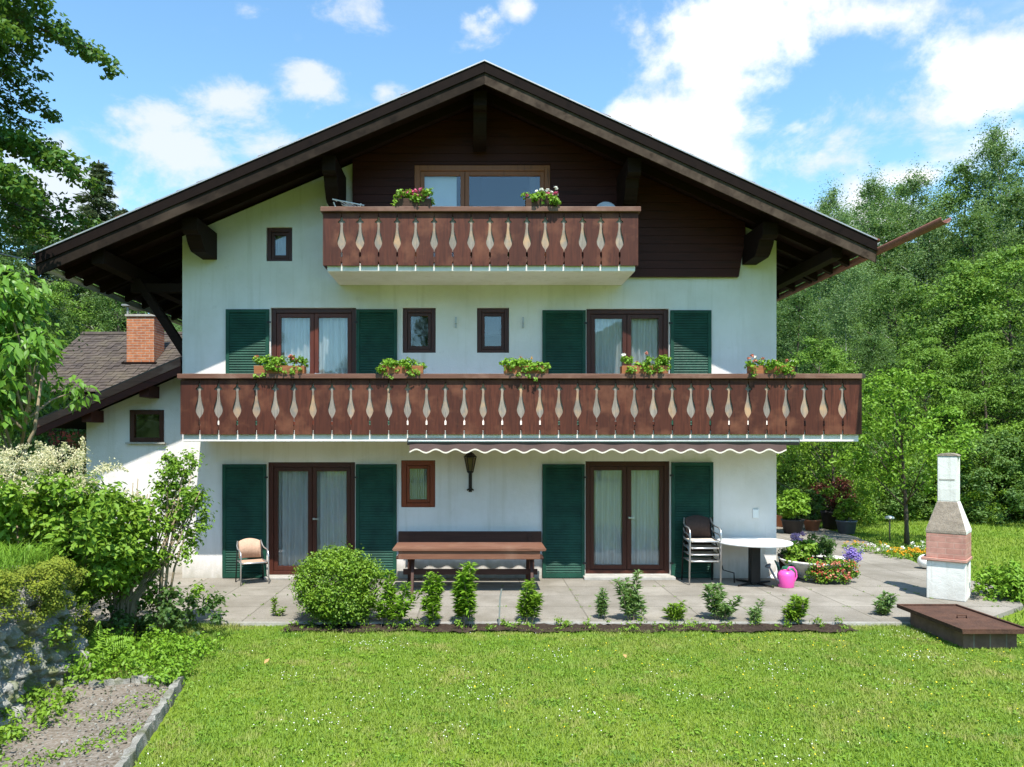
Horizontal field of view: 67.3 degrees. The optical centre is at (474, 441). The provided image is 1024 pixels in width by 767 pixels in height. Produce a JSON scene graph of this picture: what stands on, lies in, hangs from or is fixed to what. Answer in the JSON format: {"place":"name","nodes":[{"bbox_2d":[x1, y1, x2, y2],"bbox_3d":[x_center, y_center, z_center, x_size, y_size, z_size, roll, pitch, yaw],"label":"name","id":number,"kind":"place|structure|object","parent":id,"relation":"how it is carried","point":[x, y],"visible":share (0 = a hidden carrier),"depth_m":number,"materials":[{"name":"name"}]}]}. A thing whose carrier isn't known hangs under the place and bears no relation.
{"place":"outdoors","nodes":[
{"label":"outdoors","id":0,"kind":"place"},
{"bbox_2d":[2,473,141,604],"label":"garden bank","id":1,"kind":"structure","parent":0,"point":[66,578],"depth_m":12.06,"materials":[{"name":"green plant"}]},
{"bbox_2d":[0,538,61,606],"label":"bank grass","id":2,"kind":"structure","parent":1,"relation":"on","point":[14,557],"depth_m":8.01,"materials":[{"name":"green plant"}]},
{"bbox_2d":[0,208,87,391],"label":"deciduous tree","id":3,"kind":"object","parent":1,"relation":"on","point":[28,248],"visible":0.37,"depth_m":18.26,"materials":[{"name":"green plant"}]},
{"bbox_2d":[0,262,100,484],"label":"catalpa tree","id":4,"kind":"object","parent":1,"relation":"on","point":[21,304],"visible":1,"depth_m":9.82,"materials":[{"name":"green plant"}]},
{"bbox_2d":[0,0,127,248],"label":"maple tree","id":5,"kind":"object","parent":1,"relation":"on","point":[18,21],"visible":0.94,"depth_m":13.78,"materials":[{"name":"green plant"}]},
{"bbox_2d":[0,436,170,597],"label":"leafy shrub","id":6,"kind":"object","parent":1,"relation":"on","point":[92,519],"visible":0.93,"depth_m":8.86,"materials":[{"name":"green plant"}]},
{"bbox_2d":[15,304,181,477],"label":"neighbour house","id":7,"kind":"structure","parent":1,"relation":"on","point":[101,361],"depth_m":22.60,"materials":[{"name":"tile"}]},
{"bbox_2d":[0,682,169,766],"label":"gravel path","id":8,"kind":"structure","parent":0,"point":[53,744],"depth_m":6.72,"materials":[{"name":"grey gravel"}]},
{"bbox_2d":[0,670,104,760],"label":"path edge weeds","id":9,"kind":"object","parent":8,"relation":"on","point":[40,695],"visible":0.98,"depth_m":6.99,"materials":[{"name":"green plant"}]},
{"bbox_2d":[2,688,181,766],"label":"path weeds","id":10,"kind":"object","parent":8,"relation":"on","point":[51,755],"visible":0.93,"depth_m":6.45,"materials":[{"name":"green plant"}]},
{"bbox_2d":[0,0,1023,313],"label":"sky","id":11,"kind":"structure","parent":0,"point":[781,96],"materials":[{"name":"blue"}]},
{"bbox_2d":[68,524,1022,624],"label":"terrace","id":12,"kind":"structure","parent":0,"point":[828,599],"depth_m":12.17,"materials":[{"name":"grey stone"}]},
{"bbox_2d":[235,538,268,585],"bbox_3d":[-3.890,2.104,13.438,0.497,0.754,0.526,0,0,-28],"label":"garden chair","id":13,"kind":"object","parent":12,"relation":"on","point":[249,547],"visible":1,"depth_m":13.59,"materials":[{"name":"fabric"}]},
{"bbox_2d":[392,542,545,593],"bbox_3d":[-0.077,2.103,12.749,2.490,0.755,0.718,0,0,0],"label":"garden table","id":14,"kind":"object","parent":12,"relation":"on","point":[413,551],"visible":0.91,"depth_m":12.45,"materials":[{"name":"brown wood"}]},
{"bbox_2d":[396,531,543,581],"bbox_3d":[-0.076,2.050,13.590,2.572,0.860,0.440,0,0,0],"label":"wall bench","id":15,"kind":"object","parent":12,"relation":"on","point":[469,536],"depth_m":13.77,"materials":[{"name":"brown wood"}]},
{"bbox_2d":[681,543,720,584],"bbox_3d":[3.975,2.075,13.479,0.565,0.811,0.584,0,0,0],"label":"garden chair","id":16,"kind":"object","parent":12,"relation":"on","point":[703,559],"visible":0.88,"depth_m":13.56,"materials":[{"name":"metal"}]},
{"bbox_2d":[681,536,721,578],"bbox_3d":[3.975,1.960,13.467,0.565,0.811,0.584,0,0,0],"label":"garden chair","id":17,"kind":"object","parent":16,"relation":"on","point":[711,553],"visible":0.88,"depth_m":13.52,"materials":[{"name":"metal"}]},
{"bbox_2d":[682,527,721,571],"bbox_3d":[3.975,1.845,13.455,0.565,0.811,0.584,0,0,0],"label":"garden chair","id":18,"kind":"object","parent":17,"relation":"on","point":[711,546],"visible":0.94,"depth_m":13.46,"materials":[{"name":"metal"}]},
{"bbox_2d":[682,515,721,565],"bbox_3d":[3.975,1.730,13.443,0.565,0.811,0.584,0,0,0],"label":"garden chair","id":19,"kind":"object","parent":18,"relation":"on","point":[696,525],"visible":0.95,"depth_m":13.65,"materials":[{"name":"metal"}]},
{"bbox_2d":[701,582,744,619],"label":"border plant","id":20,"kind":"object","parent":12,"relation":"on","point":[717,610],"visible":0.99,"depth_m":10.64,"materials":[{"name":"green plant"}]},
{"bbox_2d":[717,537,792,587],"bbox_3d":[4.844,2.101,13.271,1.250,0.746,1.250,0,0,0],"label":"round table","id":21,"kind":"object","parent":12,"relation":"on","point":[754,545],"visible":0.98,"depth_m":13.19,"materials":[{"name":"white paint"}]},
{"bbox_2d":[765,563,797,587],"bbox_3d":[5.219,2.277,13.041,0.584,0.407,0.290,0,0,-8],"label":"watering can","id":22,"kind":"object","parent":12,"relation":"on","point":[785,578],"visible":1,"depth_m":12.96,"materials":[{"name":"pink plastic"}]},
{"bbox_2d":[776,488,811,533],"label":"potted plant","id":23,"kind":"object","parent":12,"relation":"on","point":[792,505],"visible":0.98,"depth_m":20.44,"materials":[{"name":"green plant"}]},
{"bbox_2d":[802,489,825,530],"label":"potted plant","id":24,"kind":"object","parent":12,"relation":"on","point":[812,521],"visible":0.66,"depth_m":21.18,"materials":[{"name":"green plant"}]},
{"bbox_2d":[778,531,864,584],"bbox_3d":[6.231,2.079,13.821,1.407,0.824,1.386,0,0,0],"label":"bowl planter","id":25,"kind":"object","parent":12,"relation":"on","point":[810,561],"visible":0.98,"depth_m":13.65,"materials":[{"name":"plant"}]},
{"bbox_2d":[808,474,858,528],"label":"potted plant","id":26,"kind":"object","parent":12,"relation":"on","point":[828,520],"visible":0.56,"depth_m":21.61,"materials":[{"name":"red plant"}]},
{"bbox_2d":[832,496,863,533],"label":"potted plant","id":27,"kind":"object","parent":12,"relation":"on","point":[845,524],"visible":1,"depth_m":20.51,"materials":[{"name":"green plant"}]},
{"bbox_2d":[871,590,897,614],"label":"border plant","id":28,"kind":"object","parent":12,"relation":"on","point":[883,605],"visible":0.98,"depth_m":10.91,"materials":[{"name":"green plant"}]},
{"bbox_2d":[921,453,971,601],"bbox_3d":[7.504,1.334,12.189,0.620,2.292,0.590,0,0,40],"label":"masonry grill","id":29,"kind":"object","parent":12,"relation":"on","point":[947,556],"visible":1,"depth_m":12.02,"materials":[{"name":"concrete"}]},
{"bbox_2d":[69,228,1023,766],"bbox_3d":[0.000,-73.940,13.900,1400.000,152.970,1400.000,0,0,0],"label":"ground","id":30,"kind":"structure","parent":0,"point":[573,708],"depth_m":7.31,"materials":[{"name":"green plant"}]},
{"bbox_2d":[0,240,74,454],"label":"deciduous tree","id":31,"kind":"object","parent":30,"relation":"on","point":[18,265],"visible":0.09,"depth_m":33.75,"materials":[{"name":"green plant"}]},
{"bbox_2d":[0,174,77,453],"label":"spruce tree","id":32,"kind":"object","parent":30,"relation":"on","point":[46,277],"visible":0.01,"depth_m":44.56,"materials":[{"name":"green plant"}]},
{"bbox_2d":[0,387,85,484],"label":"bush","id":33,"kind":"object","parent":30,"relation":"on","point":[47,407],"visible":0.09,"depth_m":19.08,"materials":[{"name":"green plant"}]},
{"bbox_2d":[0,554,94,726],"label":"retaining wall","id":34,"kind":"structure","parent":30,"relation":"on","point":[42,638],"depth_m":7.55,"materials":[{"name":"stone"}]},
{"bbox_2d":[3,279,105,472],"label":"deciduous tree","id":35,"kind":"object","parent":30,"relation":"on","point":[60,296],"visible":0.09,"depth_m":35.99,"materials":[{"name":"green plant"}]},
{"bbox_2d":[24,160,147,470],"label":"spruce tree","id":36,"kind":"object","parent":30,"relation":"on","point":[93,209],"visible":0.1,"depth_m":41.47,"materials":[{"name":"green plant"}]},
{"bbox_2d":[37,284,146,372],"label":"deciduous tree","id":37,"kind":"object","parent":30,"relation":"on","point":[102,304],"visible":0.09,"depth_m":36.48,"materials":[{"name":"green plant"}]},
{"bbox_2d":[36,447,219,636],"bbox_3d":[-4.480,1.328,9.886,2.170,2.518,1.820,0,0,-32],"label":"garden shrub","id":38,"kind":"object","parent":30,"relation":"on","point":[178,512],"visible":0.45,"depth_m":9.80,"materials":[{"name":"green plant"}]},
{"bbox_2d":[89,673,184,766],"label":"path kerb","id":39,"kind":"structure","parent":30,"relation":"on","point":[139,743],"depth_m":6.98,"materials":[{"name":"stone"}]},
{"bbox_2d":[58,623,225,687],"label":"wall weeds","id":40,"kind":"object","parent":30,"relation":"on","point":[168,644],"depth_m":8.41,"materials":[{"name":"green plant"}]},
{"bbox_2d":[79,582,235,641],"bbox_3d":[-4.095,2.183,9.913,1.991,0.712,1.518,0,0,0],"label":"undergrowth shrub","id":41,"kind":"object","parent":30,"relation":"on","point":[171,611],"visible":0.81,"depth_m":9.75,"materials":[{"name":"green plant"}]},
{"bbox_2d":[287,541,390,628],"bbox_3d":[-1.864,1.985,10.560,1.454,1.203,1.257,0,0,0],"label":"box shrub","id":42,"kind":"object","parent":30,"relation":"on","point":[347,593],"visible":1,"depth_m":10.30,"materials":[{"name":"green plant"}]},
{"bbox_2d":[27,60,950,579],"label":"house","id":43,"kind":"structure","parent":30,"relation":"on","point":[693,266],"depth_m":13.85,"materials":[{"name":"white paint"}]},
{"bbox_2d":[125,410,165,443],"bbox_3d":[-6.178,-0.268,14.485,0.743,0.641,0.150,0,0,0],"label":"annex window","id":44,"kind":"structure","parent":43,"relation":"in","point":[133,440],"depth_m":14.46,"materials":[{"name":"brown wood"}]},
{"bbox_2d":[267,228,291,260],"bbox_3d":[-3.527,-3.566,14.044,0.463,0.611,0.188,0,0,0],"label":"window","id":45,"kind":"structure","parent":43,"relation":"in","point":[279,240],"depth_m":13.97,"materials":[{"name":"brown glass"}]},
{"bbox_2d":[252,354,308,378],"bbox_3d":[-3.222,-1.235,12.710,0.954,0.414,0.427,0,0,0],"label":"flower box","id":46,"kind":"object","parent":43,"relation":"attached to","point":[268,367],"visible":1,"depth_m":12.66,"materials":[{"name":"ceramic"}]},
{"bbox_2d":[269,462,354,574],"bbox_3d":[-2.945,1.406,14.018,1.575,2.042,0.237,0,0,0],"label":"patio door","id":47,"kind":"structure","parent":43,"relation":"in","point":[312,504],"depth_m":14.06,"materials":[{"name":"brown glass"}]},
{"bbox_2d":[272,308,355,424],"bbox_3d":[-2.910,-1.308,14.018,1.540,2.209,0.237,0,0,0],"label":"balcony door","id":48,"kind":"structure","parent":43,"relation":"in","point":[326,337],"depth_m":14.06,"materials":[{"name":"brown wood"}]},
{"bbox_2d":[375,357,426,378],"bbox_3d":[-1.203,-1.209,12.719,0.857,0.392,0.387,0,0,0],"label":"flower box","id":49,"kind":"object","parent":43,"relation":"attached to","point":[408,366],"visible":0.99,"depth_m":12.65,"materials":[{"name":"ceramic"}]},
{"bbox_2d":[391,187,434,205],"bbox_3d":[-1.011,-4.014,12.711,0.747,0.329,0.371,0,0,0],"label":"flower box","id":50,"kind":"object","parent":43,"relation":"on","point":[411,199],"visible":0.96,"depth_m":12.65,"materials":[{"name":"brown wood"}]},
{"bbox_2d":[401,460,434,506],"bbox_3d":[-1.012,0.773,13.999,0.611,0.845,0.188,0,0,0],"label":"window","id":51,"kind":"structure","parent":43,"relation":"in","point":[417,476],"depth_m":13.93,"materials":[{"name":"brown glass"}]},
{"bbox_2d":[403,308,435,352],"bbox_3d":[-0.995,-2.007,14.008,0.593,0.811,0.115,0,0,0],"label":"window","id":52,"kind":"structure","parent":43,"relation":"in","point":[416,321],"depth_m":13.97,"materials":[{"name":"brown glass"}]},
{"bbox_2d":[414,165,549,264],"bbox_3d":[0.148,-3.965,13.905,2.444,2.003,0.170,0,0,0],"label":"balcony door","id":53,"kind":"structure","parent":43,"relation":"in","point":[443,178],"depth_m":13.84,"materials":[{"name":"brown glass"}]},
{"bbox_2d":[477,308,508,352],"bbox_3d":[0.343,-2.007,14.008,0.576,0.811,0.115,0,0,0],"label":"window","id":54,"kind":"structure","parent":43,"relation":"in","point":[490,321],"depth_m":13.96,"materials":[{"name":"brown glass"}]},
{"bbox_2d":[499,356,550,381],"bbox_3d":[0.837,-1.192,12.713,0.868,0.428,0.418,0,0,0],"label":"flower box","id":55,"kind":"object","parent":43,"relation":"attached to","point":[519,366],"visible":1,"depth_m":12.65,"materials":[{"name":"ceramic"}]},
{"bbox_2d":[520,186,561,205],"bbox_3d":[1.105,-4.026,12.725,0.679,0.374,0.386,0,0,9],"label":"flower box","id":56,"kind":"object","parent":43,"relation":"on","point":[537,198],"visible":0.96,"depth_m":12.65,"materials":[{"name":"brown wood"}]},
{"bbox_2d":[407,438,799,452],"bbox_3d":[2.145,0.023,12.867,6.510,0.363,0.325,0,0,0],"label":"awning","id":57,"kind":"object","parent":43,"relation":"attached to","point":[599,445],"visible":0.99,"depth_m":12.73,"materials":[{"name":"fabric"}]},
{"bbox_2d":[585,461,668,572],"bbox_3d":[2.780,1.387,14.019,1.523,2.039,0.237,0,0,0],"label":"patio door","id":58,"kind":"structure","parent":43,"relation":"in","point":[627,502],"depth_m":14.05,"materials":[{"name":"brown glass"}]},
{"bbox_2d":[586,309,667,424],"bbox_3d":[2.780,-1.299,14.019,1.488,2.192,0.238,0,0,0],"label":"balcony door","id":59,"kind":"structure","parent":43,"relation":"in","point":[610,333],"depth_m":14.06,"materials":[{"name":"brown glass"}]},
{"bbox_2d":[620,351,671,374],"bbox_3d":[2.847,-1.287,12.732,0.868,0.406,0.368,0,0,0],"label":"flower box","id":60,"kind":"object","parent":43,"relation":"attached to","point":[644,367],"visible":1,"depth_m":12.66,"materials":[{"name":"ceramic"}]},
{"bbox_2d":[744,354,798,376],"bbox_3d":[4.946,-1.239,12.697,0.873,0.392,0.395,0,0,0],"label":"flower box","id":61,"kind":"object","parent":43,"relation":"attached to","point":[773,366],"visible":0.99,"depth_m":12.65,"materials":[{"name":"ceramic"}]},
{"bbox_2d":[167,622,909,625],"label":"terrace kerb","id":62,"kind":"structure","parent":30,"relation":"on","point":[552,623],"depth_m":10.55,"materials":[{"name":"concrete"}]},
{"bbox_2d":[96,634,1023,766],"bbox_3d":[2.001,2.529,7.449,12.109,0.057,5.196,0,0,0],"label":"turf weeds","id":63,"kind":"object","parent":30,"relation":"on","point":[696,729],"visible":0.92,"depth_m":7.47,"materials":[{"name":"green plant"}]},
{"bbox_2d":[281,623,858,632],"bbox_3d":[1.275,2.515,10.317,7.650,0.028,0.474,0,0,0],"label":"soil bed","id":64,"kind":"object","parent":30,"relation":"on","point":[543,627],"visible":0.84,"depth_m":10.33,"materials":[{"name":"brown soil"}]},
{"bbox_2d":[366,569,425,626],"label":"border plant","id":65,"kind":"object","parent":64,"relation":"on","point":[399,607],"visible":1,"depth_m":10.40,"materials":[{"name":"green plant"}]},
{"bbox_2d":[420,571,445,625],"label":"border plant","id":66,"kind":"object","parent":64,"relation":"on","point":[431,603],"visible":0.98,"depth_m":10.43,"materials":[{"name":"green plant"}]},
{"bbox_2d":[449,561,479,626],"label":"border plant","id":67,"kind":"object","parent":64,"relation":"on","point":[463,590],"visible":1,"depth_m":10.34,"materials":[{"name":"green plant"}]},
{"bbox_2d":[514,577,543,622],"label":"border plant","id":68,"kind":"object","parent":64,"relation":"on","point":[528,604],"visible":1,"depth_m":10.53,"materials":[{"name":"green plant"}]},
{"bbox_2d":[282,615,848,632],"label":"bed weeds","id":69,"kind":"object","parent":64,"relation":"on","point":[567,622],"visible":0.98,"depth_m":10.35,"materials":[{"name":"green plant"}]},
{"bbox_2d":[611,569,649,619],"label":"border plant","id":70,"kind":"object","parent":64,"relation":"on","point":[630,598],"visible":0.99,"depth_m":10.63,"materials":[{"name":"green plant"}]},
{"bbox_2d":[781,594,810,623],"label":"border plant","id":71,"kind":"object","parent":64,"relation":"on","point":[798,609],"visible":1,"depth_m":10.50,"materials":[{"name":"green plant"}]},
{"bbox_2d":[776,285,858,475],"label":"deciduous tree","id":72,"kind":"object","parent":30,"relation":"on","point":[800,298],"visible":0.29,"depth_m":30.54,"materials":[{"name":"green plant"}]},
{"bbox_2d":[776,442,858,518],"bbox_3d":[10.268,1.079,25.147,4.796,3.884,4.484,0,0,-32],"label":"bush","id":73,"kind":"object","parent":30,"relation":"on","point":[809,469],"visible":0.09,"depth_m":23.80,"materials":[{"name":"green plant"}]},
{"bbox_2d":[776,172,883,372],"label":"birch tree","id":74,"kind":"object","parent":30,"relation":"on","point":[822,207],"visible":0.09,"depth_m":46.39,"materials":[{"name":"green plant"}]},
{"bbox_2d":[778,336,884,483],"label":"deciduous tree","id":75,"kind":"object","parent":30,"relation":"on","point":[834,364],"visible":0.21,"depth_m":27.16,"materials":[{"name":"green plant"}]},
{"bbox_2d":[776,217,888,400],"bbox_3d":[16.094,-4.122,36.763,6.786,13.545,6.532,0,0,-36],"label":"birch tree","id":76,"kind":"object","parent":30,"relation":"on","point":[819,287],"visible":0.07,"depth_m":36.60,"materials":[{"name":"green plant"}]},
{"bbox_2d":[777,442,888,525],"bbox_3d":[11.486,1.231,24.694,4.072,3.206,4.044,0,0,7],"label":"bush","id":77,"kind":"object","parent":30,"relation":"on","point":[869,516],"visible":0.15,"depth_m":24.00,"materials":[{"name":"green plant"}]},
{"bbox_2d":[790,192,906,450],"bbox_3d":[17.529,-4.500,35.687,6.316,14.298,5.645,0,0,-38],"label":"birch tree","id":78,"kind":"object","parent":30,"relation":"on","point":[844,219],"visible":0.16,"depth_m":35.60,"materials":[{"name":"green plant"}]},
{"bbox_2d":[776,388,921,529],"bbox_3d":[10.366,0.322,22.388,4.560,4.446,5.148,0,0,-30],"label":"fruit tree","id":79,"kind":"object","parent":30,"relation":"on","point":[864,489],"visible":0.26,"depth_m":21.79,"materials":[{"name":"green plant"}]},
{"bbox_2d":[796,263,908,440],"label":"birch tree","id":80,"kind":"object","parent":30,"relation":"on","point":[850,278],"visible":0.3,"depth_m":30.62,"materials":[{"name":"green plant"}]},
{"bbox_2d":[793,157,912,386],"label":"birch tree","id":81,"kind":"object","parent":30,"relation":"on","point":[871,187],"visible":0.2,"depth_m":43.16,"materials":[{"name":"green plant"}]},
{"bbox_2d":[814,430,936,520],"bbox_3d":[13.205,1.230,25.612,4.964,3.509,4.641,0,0,4],"label":"bush","id":82,"kind":"object","parent":30,"relation":"on","point":[894,502],"visible":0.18,"depth_m":24.21,"materials":[{"name":"green plant"}]},
{"bbox_2d":[822,321,938,481],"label":"deciduous tree","id":83,"kind":"object","parent":30,"relation":"on","point":[869,342],"visible":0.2,"depth_m":27.51,"materials":[{"name":"green plant"}]},
{"bbox_2d":[802,175,967,394],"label":"deciduous tree","id":84,"kind":"object","parent":30,"relation":"on","point":[887,202],"visible":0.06,"depth_m":49.58,"materials":[{"name":"green plant"}]},
{"bbox_2d":[824,204,971,430],"bbox_3d":[21.210,-4.603,37.994,8.499,14.502,8.827,0,0,16],"label":"deciduous tree","id":85,"kind":"object","parent":30,"relation":"on","point":[881,230],"visible":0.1,"depth_m":37.31,"materials":[{"name":"green plant"}]},
{"bbox_2d":[828,271,980,454],"bbox_3d":[16.747,-2.164,31.452,7.459,9.624,6.399,0,0,-31],"label":"deciduous tree","id":86,"kind":"object","parent":30,"relation":"on","point":[887,304],"visible":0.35,"depth_m":30.63,"materials":[{"name":"green plant"}]},
{"bbox_2d":[821,361,993,544],"bbox_3d":[10.366,0.300,18.906,3.758,4.487,3.686,0,0,43],"label":"fruit tree","id":87,"kind":"object","parent":30,"relation":"on","point":[893,466],"visible":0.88,"depth_m":18.52,"materials":[{"name":"green plant"}]},
{"bbox_2d":[854,451,991,524],"bbox_3d":[14.133,1.544,25.325,3.993,2.731,4.271,0,0,-29],"label":"bush","id":88,"kind":"object","parent":30,"relation":"on","point":[918,494],"visible":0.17,"depth_m":24.36,"materials":[{"name":"green plant"}]},
{"bbox_2d":[874,155,974,418],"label":"birch tree","id":89,"kind":"object","parent":30,"relation":"on","point":[911,185],"visible":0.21,"depth_m":44.51,"materials":[{"name":"green plant"}]},
{"bbox_2d":[862,335,1006,499],"bbox_3d":[16.221,-0.538,26.838,4.389,6.368,5.511,0,0,-22],"label":"deciduous tree","id":90,"kind":"object","parent":30,"relation":"on","point":[926,353],"visible":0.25,"depth_m":26.63,"materials":[{"name":"green plant"}]},
{"bbox_2d":[858,156,1022,417],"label":"deciduous tree","id":91,"kind":"object","parent":30,"relation":"on","point":[964,188],"visible":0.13,"depth_m":43.20,"materials":[{"name":"green plant"}]},
{"bbox_2d":[870,188,1016,429],"bbox_3d":[21.724,-4.681,35.759,7.116,14.663,6.851,0,0,28],"label":"birch tree","id":92,"kind":"object","parent":30,"relation":"on","point":[932,215],"visible":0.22,"depth_m":36.05,"materials":[{"name":"green plant"}]},
{"bbox_2d":[881,447,1008,522],"bbox_3d":[15.059,1.394,24.993,3.756,2.835,3.782,0,0,3],"label":"bush","id":93,"kind":"object","parent":30,"relation":"on","point":[976,495],"visible":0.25,"depth_m":24.25,"materials":[{"name":"green plant"}]},
{"bbox_2d":[879,257,1023,485],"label":"deciduous tree","id":94,"kind":"object","parent":30,"relation":"on","point":[959,277],"visible":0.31,"depth_m":29.11,"materials":[{"name":"green plant"}]},
{"bbox_2d":[884,198,1023,450],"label":"deciduous tree","id":95,"kind":"object","parent":30,"relation":"on","point":[979,224],"visible":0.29,"depth_m":34.94,"materials":[{"name":"green plant"}]},
{"bbox_2d":[896,425,1023,526],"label":"bush","id":96,"kind":"object","parent":30,"relation":"on","point":[1018,497],"visible":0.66,"depth_m":23.46,"materials":[{"name":"green plant"}]},
{"bbox_2d":[897,604,1023,647],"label":"rusty cover","id":97,"kind":"object","parent":30,"relation":"on","point":[961,626],"visible":1,"depth_m":9.71,"materials":[{"name":"metal"}]},
{"bbox_2d":[917,241,1023,501],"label":"deciduous tree","id":98,"kind":"object","parent":30,"relation":"on","point":[1002,269],"visible":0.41,"depth_m":28.80,"materials":[{"name":"green plant"}]},
{"bbox_2d":[928,330,1023,503],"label":"deciduous tree","id":99,"kind":"object","parent":30,"relation":"on","point":[977,347],"visible":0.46,"depth_m":26.37,"materials":[{"name":"green plant"}]},
{"bbox_2d":[935,177,1023,425],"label":"deciduous tree","id":100,"kind":"object","parent":30,"relation":"on","point":[1014,197],"visible":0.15,"depth_m":36.48,"materials":[{"name":"green plant"}]},
{"bbox_2d":[940,108,1023,417],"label":"birch tree","id":101,"kind":"object","parent":30,"relation":"on","point":[994,156],"visible":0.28,"depth_m":41.59,"materials":[{"name":"green plant"}]},
{"bbox_2d":[961,416,1023,521],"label":"bush","id":102,"kind":"object","parent":30,"relation":"on","point":[1017,426],"visible":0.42,"depth_m":24.07,"materials":[{"name":"green plant"}]},
{"bbox_2d":[968,333,1023,485],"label":"deciduous tree","id":103,"kind":"object","parent":30,"relation":"on","point":[1018,373],"visible":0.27,"depth_m":26.75,"materials":[{"name":"green plant"}]},
{"bbox_2d":[971,555,1023,605],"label":"ground shrub","id":104,"kind":"object","parent":30,"relation":"on","point":[1004,581],"visible":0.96,"depth_m":11.98,"materials":[{"name":"green plant"}]},
{"bbox_2d":[801,515,1023,623],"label":"back lawn grass","id":105,"kind":"structure","parent":0,"point":[986,528],"depth_m":20.12,"materials":[{"name":"green plant"}]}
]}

